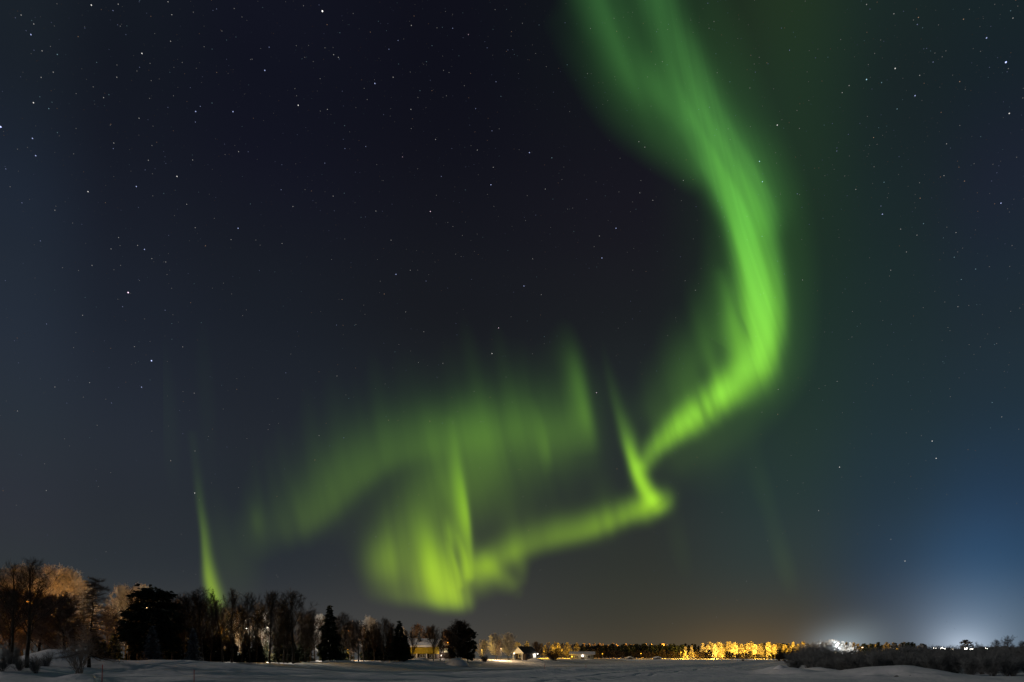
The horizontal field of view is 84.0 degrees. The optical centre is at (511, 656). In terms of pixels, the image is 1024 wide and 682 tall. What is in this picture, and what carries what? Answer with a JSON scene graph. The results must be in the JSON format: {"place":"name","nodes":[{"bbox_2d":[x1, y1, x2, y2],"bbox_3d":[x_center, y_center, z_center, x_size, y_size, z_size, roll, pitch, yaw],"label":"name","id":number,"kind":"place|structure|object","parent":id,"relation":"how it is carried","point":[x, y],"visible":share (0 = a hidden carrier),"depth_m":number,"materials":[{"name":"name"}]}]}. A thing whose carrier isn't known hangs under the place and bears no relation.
{"place":"outdoors","nodes":[
{"label":"outdoors","id":0,"kind":"place"},
{"bbox_2d":[0,650,1023,681],"bbox_3d":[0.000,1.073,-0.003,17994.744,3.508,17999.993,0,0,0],"label":"snow field","id":1,"kind":"structure","parent":0,"point":[560,669],"depth_m":63.63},
{"bbox_2d":[0,648,16,671],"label":"willow bush","id":2,"kind":"object","parent":1,"relation":"on","point":[4,662],"visible":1,"depth_m":51.12,"materials":[{"name":"brown plant"}]},
{"bbox_2d":[2,642,22,663],"bbox_3d":[-50.888,-0.219,58.238,2.080,2.563,2.522,0,0,-8],"label":"willow bush","id":3,"kind":"object","parent":1,"relation":"on","point":[17,651],"visible":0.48,"depth_m":58.08,"materials":[{"name":"brown plant"}]},
{"bbox_2d":[9,653,28,670],"bbox_3d":[-45.091,0.567,51.900,2.085,1.840,1.249,0,0,-17],"label":"willow bush","id":4,"kind":"object","parent":1,"relation":"on","point":[18,664],"visible":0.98,"depth_m":51.88,"materials":[{"name":"brown plant"}]},
{"bbox_2d":[0,584,43,651],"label":"birch tree","id":5,"kind":"object","parent":1,"relation":"on","point":[3,634],"visible":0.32,"depth_m":69.54,"materials":[{"name":"brown plant"}]},
{"bbox_2d":[0,558,45,662],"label":"birch tree","id":6,"kind":"object","parent":1,"relation":"on","point":[12,631],"visible":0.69,"depth_m":53.85,"materials":[{"name":"brown plant"}]},
{"bbox_2d":[0,559,47,656],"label":"birch tree","id":7,"kind":"object","parent":1,"relation":"on","point":[10,578],"visible":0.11,"depth_m":90.11,"materials":[{"name":"brown plant"}]},
{"bbox_2d":[21,656,41,673],"bbox_3d":[-43.722,0.729,51.963,1.925,1.956,1.588,0,0,11],"label":"willow bush","id":8,"kind":"object","parent":1,"relation":"on","point":[33,664],"visible":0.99,"depth_m":51.80,"materials":[{"name":"brown plant"}]},
{"bbox_2d":[0,556,70,667],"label":"birch tree","id":9,"kind":"object","parent":1,"relation":"on","point":[29,584],"visible":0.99,"depth_m":52.66,"materials":[{"name":"brown plant"}]},
{"bbox_2d":[6,586,78,652],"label":"birch tree","id":10,"kind":"object","parent":1,"relation":"on","point":[39,643],"visible":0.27,"depth_m":69.84,"materials":[{"name":"brown plant"}]},
{"bbox_2d":[32,652,54,666],"bbox_3d":[-46.825,0.341,56.981,1.659,2.034,1.746,0,0,37],"label":"willow bush","id":11,"kind":"object","parent":1,"relation":"on","point":[46,662],"visible":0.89,"depth_m":56.98,"materials":[{"name":"brown plant"}]},
{"bbox_2d":[23,564,97,646],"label":"birch tree","id":12,"kind":"object","parent":1,"relation":"on","point":[67,581],"visible":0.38,"depth_m":86.70,"materials":[{"name":"brown plant"}]},
{"bbox_2d":[31,590,98,650],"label":"birch tree","id":13,"kind":"object","parent":1,"relation":"on","point":[58,616],"visible":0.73,"depth_m":68.01,"materials":[{"name":"brown plant"}]},
{"bbox_2d":[51,615,98,673],"bbox_3d":[-38.872,-1.022,51.239,3.210,5.486,3.849,0,0,-17],"label":"frosted bush","id":14,"kind":"object","parent":1,"relation":"on","point":[81,652],"visible":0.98,"depth_m":50.85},
{"bbox_2d":[58,576,102,647],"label":"birch tree","id":15,"kind":"object","parent":1,"relation":"on","point":[81,579],"visible":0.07,"depth_m":92.37,"materials":[{"name":"brown plant"}]},
{"bbox_2d":[45,576,127,667],"bbox_3d":[-44.536,-3.542,60.460,6.989,9.769,6.854,0,0,0],"label":"larch tree","id":16,"kind":"object","parent":1,"relation":"on","point":[94,617],"visible":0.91,"depth_m":59.95,"materials":[{"name":"brown plant"}]},
{"bbox_2d":[90,631,105,658],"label":"spruce tree","id":17,"kind":"object","parent":1,"relation":"on","point":[99,647],"visible":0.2,"depth_m":77.96,"materials":[{"name":"green plant"}]},
{"bbox_2d":[93,609,121,645],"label":"birch tree","id":18,"kind":"object","parent":1,"relation":"on","point":[106,627],"visible":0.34,"depth_m":87.56,"materials":[{"name":"brown plant"}]},
{"bbox_2d":[102,612,125,648],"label":"birch tree","id":19,"kind":"object","parent":1,"relation":"on","point":[114,631],"visible":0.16,"depth_m":88.67,"materials":[{"name":"brown plant"}]},
{"bbox_2d":[108,633,125,659],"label":"spruce tree","id":20,"kind":"object","parent":1,"relation":"on","point":[119,655],"visible":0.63,"depth_m":83.79,"materials":[{"name":"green plant"}]},
{"bbox_2d":[101,582,134,656],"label":"birch tree","id":21,"kind":"object","parent":1,"relation":"on","point":[120,591],"visible":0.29,"depth_m":92.97,"materials":[{"name":"brown plant"}]},
{"bbox_2d":[108,588,139,659],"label":"birch tree","id":22,"kind":"object","parent":1,"relation":"on","point":[128,652],"visible":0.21,"depth_m":77.68,"materials":[{"name":"brown plant"}]},
{"bbox_2d":[112,583,188,654],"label":"pine tree","id":23,"kind":"object","parent":1,"relation":"on","point":[143,616],"visible":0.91,"depth_m":72.57,"materials":[{"name":"black plant"}]},
{"bbox_2d":[139,625,164,659],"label":"spruce tree","id":24,"kind":"object","parent":1,"relation":"on","point":[151,651],"visible":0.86,"depth_m":70.67,"materials":[{"name":"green plant"}]},
{"bbox_2d":[157,590,185,659],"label":"birch tree","id":25,"kind":"object","parent":1,"relation":"on","point":[172,654],"visible":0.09,"depth_m":78.88,"materials":[{"name":"brown plant"}]},
{"bbox_2d":[161,651,183,659],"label":"spruce tree","id":26,"kind":"object","parent":1,"relation":"on","point":[168,655],"visible":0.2,"depth_m":82.80,"materials":[{"name":"green plant"}]},
{"bbox_2d":[173,594,203,657],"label":"birch tree","id":27,"kind":"object","parent":1,"relation":"on","point":[184,641],"visible":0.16,"depth_m":81.90,"materials":[{"name":"brown plant"}]},
{"bbox_2d":[183,628,203,660],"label":"spruce tree","id":28,"kind":"object","parent":1,"relation":"on","point":[192,652],"visible":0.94,"depth_m":72.75,"materials":[{"name":"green plant"}]},
{"bbox_2d":[175,587,228,660],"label":"birch tree","id":29,"kind":"object","parent":1,"relation":"on","point":[203,609],"visible":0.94,"depth_m":75.57,"materials":[{"name":"brown plant"}]},
{"bbox_2d":[202,603,221,660],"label":"birch tree","id":30,"kind":"object","parent":1,"relation":"on","point":[211,641],"visible":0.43,"depth_m":80.87,"materials":[{"name":"brown plant"}]},
{"bbox_2d":[194,597,229,643],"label":"birch tree","id":31,"kind":"object","parent":1,"relation":"on","point":[212,618],"visible":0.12,"depth_m":84.84,"materials":[{"name":"brown plant"}]},
{"bbox_2d":[205,630,229,661],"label":"spruce tree","id":32,"kind":"object","parent":1,"relation":"on","point":[216,648],"visible":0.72,"depth_m":82.53,"materials":[{"name":"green plant"}]},
{"bbox_2d":[208,587,237,661],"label":"aspen tree","id":33,"kind":"object","parent":1,"relation":"on","point":[223,637],"visible":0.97,"depth_m":77.77,"materials":[{"name":"brown plant"}]},
{"bbox_2d":[224,640,239,661],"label":"spruce tree","id":34,"kind":"object","parent":1,"relation":"on","point":[235,654],"visible":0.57,"depth_m":84.69,"materials":[{"name":"green plant"}]},
{"bbox_2d":[221,588,244,662],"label":"aspen tree","id":35,"kind":"object","parent":1,"relation":"on","point":[232,637],"visible":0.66,"depth_m":79.98,"materials":[{"name":"brown plant"}]},
{"bbox_2d":[234,609,250,661],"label":"birch tree","id":36,"kind":"object","parent":1,"relation":"on","point":[241,637],"visible":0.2,"depth_m":82.98,"materials":[{"name":"brown plant"}]},
{"bbox_2d":[238,636,251,661],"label":"spruce tree","id":37,"kind":"object","parent":1,"relation":"on","point":[245,655],"visible":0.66,"depth_m":85.41,"materials":[{"name":"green plant"}]},
{"bbox_2d":[230,592,268,662],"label":"birch tree","id":38,"kind":"object","parent":1,"relation":"on","point":[246,613],"visible":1,"depth_m":79.78,"materials":[{"name":"brown plant"}]},
{"bbox_2d":[244,609,264,662],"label":"birch tree","id":39,"kind":"object","parent":1,"relation":"on","point":[256,642],"visible":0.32,"depth_m":83.89,"materials":[{"name":"brown plant"}]},
{"bbox_2d":[247,637,267,662],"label":"spruce tree","id":40,"kind":"object","parent":1,"relation":"on","point":[261,657],"visible":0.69,"depth_m":85.59,"materials":[{"name":"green plant"}]},
{"bbox_2d":[252,601,269,647],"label":"birch tree","id":41,"kind":"object","parent":1,"relation":"on","point":[261,638],"visible":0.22,"depth_m":89.70,"materials":[{"name":"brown plant"}]},
{"bbox_2d":[248,589,296,662],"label":"birch tree","id":42,"kind":"object","parent":1,"relation":"on","point":[272,602],"visible":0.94,"depth_m":81.38,"materials":[{"name":"brown plant"}]},
{"bbox_2d":[268,637,285,662],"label":"spruce tree","id":43,"kind":"object","parent":1,"relation":"on","point":[274,657],"visible":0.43,"depth_m":89.32,"materials":[{"name":"green plant"}]},
{"bbox_2d":[269,612,287,662],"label":"birch tree","id":44,"kind":"object","parent":1,"relation":"on","point":[278,647],"visible":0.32,"depth_m":83.99,"materials":[{"name":"brown plant"}]},
{"bbox_2d":[274,608,291,662],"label":"birch tree","id":45,"kind":"object","parent":1,"relation":"on","point":[283,638],"visible":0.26,"depth_m":84.86,"materials":[{"name":"brown plant"}]},
{"bbox_2d":[275,613,297,662],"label":"birch tree","id":46,"kind":"object","parent":1,"relation":"on","point":[287,648],"visible":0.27,"depth_m":84.88,"materials":[{"name":"brown plant"}]},
{"bbox_2d":[280,635,301,662],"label":"spruce tree","id":47,"kind":"object","parent":1,"relation":"on","point":[297,656],"visible":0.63,"depth_m":89.53,"materials":[{"name":"green plant"}]},
{"bbox_2d":[272,587,319,663],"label":"birch tree","id":48,"kind":"object","parent":1,"relation":"on","point":[292,595],"visible":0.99,"depth_m":82.85,"materials":[{"name":"brown plant"}]},
{"bbox_2d":[294,610,313,650],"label":"birch tree","id":49,"kind":"object","parent":1,"relation":"on","point":[299,628],"visible":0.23,"depth_m":95.76,"materials":[{"name":"brown plant"}]},
{"bbox_2d":[296,631,315,661],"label":"spruce tree","id":50,"kind":"object","parent":1,"relation":"on","point":[301,651],"visible":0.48,"depth_m":94.40,"materials":[{"name":"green plant"}]},
{"bbox_2d":[300,620,311,661],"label":"birch tree","id":51,"kind":"object","parent":1,"relation":"on","point":[304,646],"visible":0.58,"depth_m":91.93,"materials":[{"name":"brown plant"}]},
{"bbox_2d":[304,618,317,661],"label":"birch tree","id":52,"kind":"object","parent":1,"relation":"on","point":[312,634],"visible":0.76,"depth_m":92.94,"materials":[{"name":"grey plant"}]},
{"bbox_2d":[306,608,324,659],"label":"birch tree","id":53,"kind":"object","parent":1,"relation":"on","point":[313,616],"visible":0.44,"depth_m":97.71,"materials":[{"name":"brown plant"}]},
{"bbox_2d":[316,605,345,660],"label":"spruce tree","id":54,"kind":"object","parent":1,"relation":"on","point":[328,649],"visible":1,"depth_m":99.35,"materials":[{"name":"green plant"}]},
{"bbox_2d":[335,611,356,659],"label":"birch tree","id":55,"kind":"object","parent":1,"relation":"on","point":[345,618],"visible":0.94,"depth_m":101.81,"materials":[{"name":"grey plant"}]},
{"bbox_2d":[346,620,364,661],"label":"birch tree","id":56,"kind":"object","parent":1,"relation":"on","point":[358,631],"visible":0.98,"depth_m":103.67,"materials":[{"name":"brown plant"}]},
{"bbox_2d":[359,629,369,660],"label":"birch tree","id":57,"kind":"object","parent":1,"relation":"on","point":[364,646],"visible":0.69,"depth_m":108.93,"materials":[{"name":"brown plant"}]},
{"bbox_2d":[356,615,376,644],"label":"birch tree","id":58,"kind":"object","parent":1,"relation":"on","point":[369,620],"visible":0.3,"depth_m":129.69,"materials":[{"name":"brown plant"}]},
{"bbox_2d":[357,630,378,660],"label":"spruce tree","id":59,"kind":"object","parent":1,"relation":"on","point":[368,655],"visible":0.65,"depth_m":111.39,"materials":[{"name":"black plant"}]},
{"bbox_2d":[369,629,384,660],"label":"spruce tree","id":60,"kind":"object","parent":1,"relation":"on","point":[379,652],"visible":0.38,"depth_m":111.93,"materials":[{"name":"black plant"}]},
{"bbox_2d":[372,617,392,661],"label":"birch tree","id":61,"kind":"object","parent":1,"relation":"on","point":[385,630],"visible":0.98,"depth_m":105.70,"materials":[{"name":"brown plant"}]},
{"bbox_2d":[379,633,393,660],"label":"spruce tree","id":62,"kind":"object","parent":1,"relation":"on","point":[387,653],"visible":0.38,"depth_m":111.33,"materials":[{"name":"black plant"}]},
{"bbox_2d":[387,621,409,660],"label":"spruce tree","id":63,"kind":"object","parent":1,"relation":"on","point":[399,649],"visible":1,"depth_m":105.47,"materials":[{"name":"black plant"}]},
{"bbox_2d":[408,631,419,659],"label":"birch tree","id":64,"kind":"object","parent":1,"relation":"on","point":[413,646],"visible":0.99,"depth_m":118.05,"materials":[{"name":"brown plant"}]},
{"bbox_2d":[409,623,426,637],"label":"birch tree","id":65,"kind":"object","parent":1,"relation":"on","point":[416,628],"visible":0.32,"depth_m":174.44,"materials":[{"name":"brown plant"}]},
{"bbox_2d":[408,637,445,658],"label":"yellow house","id":66,"kind":"structure","parent":1,"relation":"on","point":[424,650],"depth_m":136.11,"materials":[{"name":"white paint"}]},
{"bbox_2d":[423,624,441,660],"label":"birch tree","id":67,"kind":"object","parent":1,"relation":"on","point":[432,632],"visible":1,"depth_m":119.36,"materials":[{"name":"brown plant"}]},
{"bbox_2d":[437,631,444,660],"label":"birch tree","id":68,"kind":"object","parent":1,"relation":"on","point":[440,645],"visible":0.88,"depth_m":120.86,"materials":[{"name":"brown plant"}]},
{"bbox_2d":[445,658,469,665],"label":"snow heap","id":69,"kind":"object","parent":1,"relation":"on","point":[457,662],"visible":1,"depth_m":106.55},
{"bbox_2d":[441,618,474,659],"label":"rowan tree","id":70,"kind":"object","parent":1,"relation":"on","point":[454,642],"visible":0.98,"depth_m":116.14,"materials":[{"name":"black plant"}]},
{"bbox_2d":[461,627,478,662],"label":"pine tree","id":71,"kind":"object","parent":1,"relation":"on","point":[470,656],"visible":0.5,"depth_m":119.18,"materials":[{"name":"black plant"}]},
{"bbox_2d":[476,639,488,654],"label":"birch tree","id":72,"kind":"object","parent":1,"relation":"on","point":[483,645],"visible":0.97,"depth_m":164.79,"materials":[{"name":"brown plant"}]},
{"bbox_2d":[486,633,505,657],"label":"birch tree","id":73,"kind":"object","parent":1,"relation":"on","point":[493,638],"visible":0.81,"depth_m":149.54,"materials":[{"name":"brown plant"}]},
{"bbox_2d":[501,632,520,655],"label":"birch tree","id":74,"kind":"object","parent":1,"relation":"on","point":[508,639],"visible":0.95,"depth_m":151.62,"materials":[{"name":"brown plant"}]},
{"bbox_2d":[511,645,537,659],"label":"gabled house","id":75,"kind":"structure","parent":1,"relation":"on","point":[525,652],"depth_m":159.25,"materials":[{"name":"white paint"}]},
{"bbox_2d":[532,641,542,657],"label":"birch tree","id":76,"kind":"object","parent":1,"relation":"on","point":[536,646],"visible":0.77,"depth_m":171.51,"materials":[{"name":"brown plant"}]},
{"bbox_2d":[540,647,563,660],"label":"bush","id":77,"kind":"object","parent":1,"relation":"on","point":[553,655],"visible":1,"depth_m":164.31,"materials":[{"name":"brown plant"}]},
{"bbox_2d":[569,651,594,658],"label":"cottage","id":78,"kind":"structure","parent":1,"relation":"on","point":[582,654],"depth_m":205.12,"materials":[{"name":"white paint"}]},
{"bbox_2d":[762,648,788,661],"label":"bush","id":79,"kind":"object","parent":1,"relation":"on","point":[774,656],"visible":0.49,"depth_m":164.74,"materials":[{"name":"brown plant"}]},
{"bbox_2d":[772,646,807,661],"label":"bush","id":80,"kind":"object","parent":1,"relation":"on","point":[781,655],"visible":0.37,"depth_m":149.27,"materials":[{"name":"brown plant"}]},
{"bbox_2d":[798,644,823,667],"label":"willow bush","id":81,"kind":"object","parent":1,"relation":"on","point":[805,650],"visible":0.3,"depth_m":112.03,"materials":[{"name":"black plant"}]},
{"bbox_2d":[801,654,828,667],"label":"willow bush","id":82,"kind":"object","parent":1,"relation":"on","point":[812,658],"visible":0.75,"depth_m":98.82,"materials":[{"name":"black plant"}]},
{"bbox_2d":[806,656,835,667],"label":"willow bush","id":83,"kind":"object","parent":1,"relation":"on","point":[824,665],"visible":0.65,"depth_m":90.16,"materials":[{"name":"black plant"}]},
{"bbox_2d":[813,648,846,660],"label":"willow bush","id":84,"kind":"object","parent":1,"relation":"on","point":[825,654],"visible":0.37,"depth_m":99.80,"materials":[{"name":"black plant"}]},
{"bbox_2d":[839,653,862,668],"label":"willow bush","id":85,"kind":"object","parent":1,"relation":"on","point":[847,665],"visible":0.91,"depth_m":78.70,"materials":[{"name":"black plant"}]},
{"bbox_2d":[846,654,870,667],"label":"willow bush","id":86,"kind":"object","parent":1,"relation":"on","point":[862,664],"visible":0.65,"depth_m":77.57,"materials":[{"name":"black plant"}]},
{"bbox_2d":[865,652,888,665],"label":"willow bush","id":87,"kind":"object","parent":1,"relation":"on","point":[874,660],"visible":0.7,"depth_m":73.30,"materials":[{"name":"black plant"}]},
{"bbox_2d":[871,645,913,663],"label":"willow bush","id":88,"kind":"object","parent":1,"relation":"on","point":[897,649],"visible":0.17,"depth_m":85.01,"materials":[{"name":"black plant"}]},
{"bbox_2d":[876,651,911,665],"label":"willow bush","id":89,"kind":"object","parent":1,"relation":"on","point":[890,661],"visible":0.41,"depth_m":73.65,"materials":[{"name":"black plant"}]},
{"bbox_2d":[891,654,920,665],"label":"willow bush","id":90,"kind":"object","parent":1,"relation":"on","point":[902,662],"visible":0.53,"depth_m":71.28,"materials":[{"name":"black plant"}]},
{"bbox_2d":[888,651,925,666],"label":"willow bush","id":91,"kind":"object","parent":1,"relation":"on","point":[914,654],"visible":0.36,"depth_m":72.96,"materials":[{"name":"black plant"}]},
{"bbox_2d":[913,653,947,669],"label":"willow bush","id":92,"kind":"object","parent":1,"relation":"on","point":[925,662],"visible":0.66,"depth_m":67.05,"materials":[{"name":"black plant"}]},
{"bbox_2d":[921,648,951,662],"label":"willow bush","id":93,"kind":"object","parent":1,"relation":"on","point":[936,652],"visible":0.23,"depth_m":80.92,"materials":[{"name":"black plant"}]},
{"bbox_2d":[926,651,960,671],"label":"willow bush","id":94,"kind":"object","parent":1,"relation":"on","point":[950,668],"visible":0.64,"depth_m":66.64,"materials":[{"name":"black plant"}]},
{"bbox_2d":[923,649,964,670],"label":"willow bush","id":95,"kind":"object","parent":1,"relation":"on","point":[944,666],"visible":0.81,"depth_m":66.61,"materials":[{"name":"black plant"}]},
{"bbox_2d":[923,647,975,656],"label":"willow bush","id":96,"kind":"object","parent":1,"relation":"on","point":[954,650],"visible":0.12,"depth_m":81.26,"materials":[{"name":"black plant"}]},
{"bbox_2d":[941,651,974,672],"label":"willow bush","id":97,"kind":"object","parent":1,"relation":"on","point":[957,665],"visible":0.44,"depth_m":66.96,"materials":[{"name":"black plant"}]},
{"bbox_2d":[958,640,973,650],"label":"birch tree","id":98,"kind":"object","parent":1,"relation":"on","point":[962,646],"visible":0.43,"depth_m":189.64,"materials":[{"name":"black plant"}]},
{"bbox_2d":[945,650,990,674],"bbox_3d":[51.577,0.918,64.510,2.667,3.290,4.452,0,0,-22],"label":"willow bush","id":99,"kind":"object","parent":1,"relation":"on","point":[969,668],"visible":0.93,"depth_m":64.30,"materials":[{"name":"black plant"}]},
{"bbox_2d":[964,651,1006,673],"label":"willow bush","id":100,"kind":"object","parent":1,"relation":"on","point":[982,672],"visible":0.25,"depth_m":71.15,"materials":[{"name":"black plant"}]},
{"bbox_2d":[972,649,1016,675],"bbox_3d":[53.131,0.827,63.023,5.523,3.215,3.309,0,0,-33],"label":"willow bush","id":101,"kind":"object","parent":1,"relation":"on","point":[992,669],"visible":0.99,"depth_m":62.49,"materials":[{"name":"black plant"}]},
{"bbox_2d":[995,653,1023,675],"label":"willow bush","id":102,"kind":"object","parent":1,"relation":"on","point":[1014,667],"visible":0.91,"depth_m":61.91,"materials":[{"name":"black plant"}]},
{"bbox_2d":[1001,635,1017,649],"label":"birch tree","id":103,"kind":"object","parent":1,"relation":"on","point":[1010,643],"visible":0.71,"depth_m":149.87,"materials":[{"name":"grey plant"}]},
{"bbox_2d":[0,0,1023,655],"label":"sky","id":104,"kind":"structure","parent":0,"point":[554,572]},
{"bbox_2d":[0,0,1023,623],"bbox_3d":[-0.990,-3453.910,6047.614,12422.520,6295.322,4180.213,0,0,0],"label":"faint stars","id":105,"kind":"object","parent":104,"relation":"in","point":[608,220],"visible":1,"depth_m":5686.38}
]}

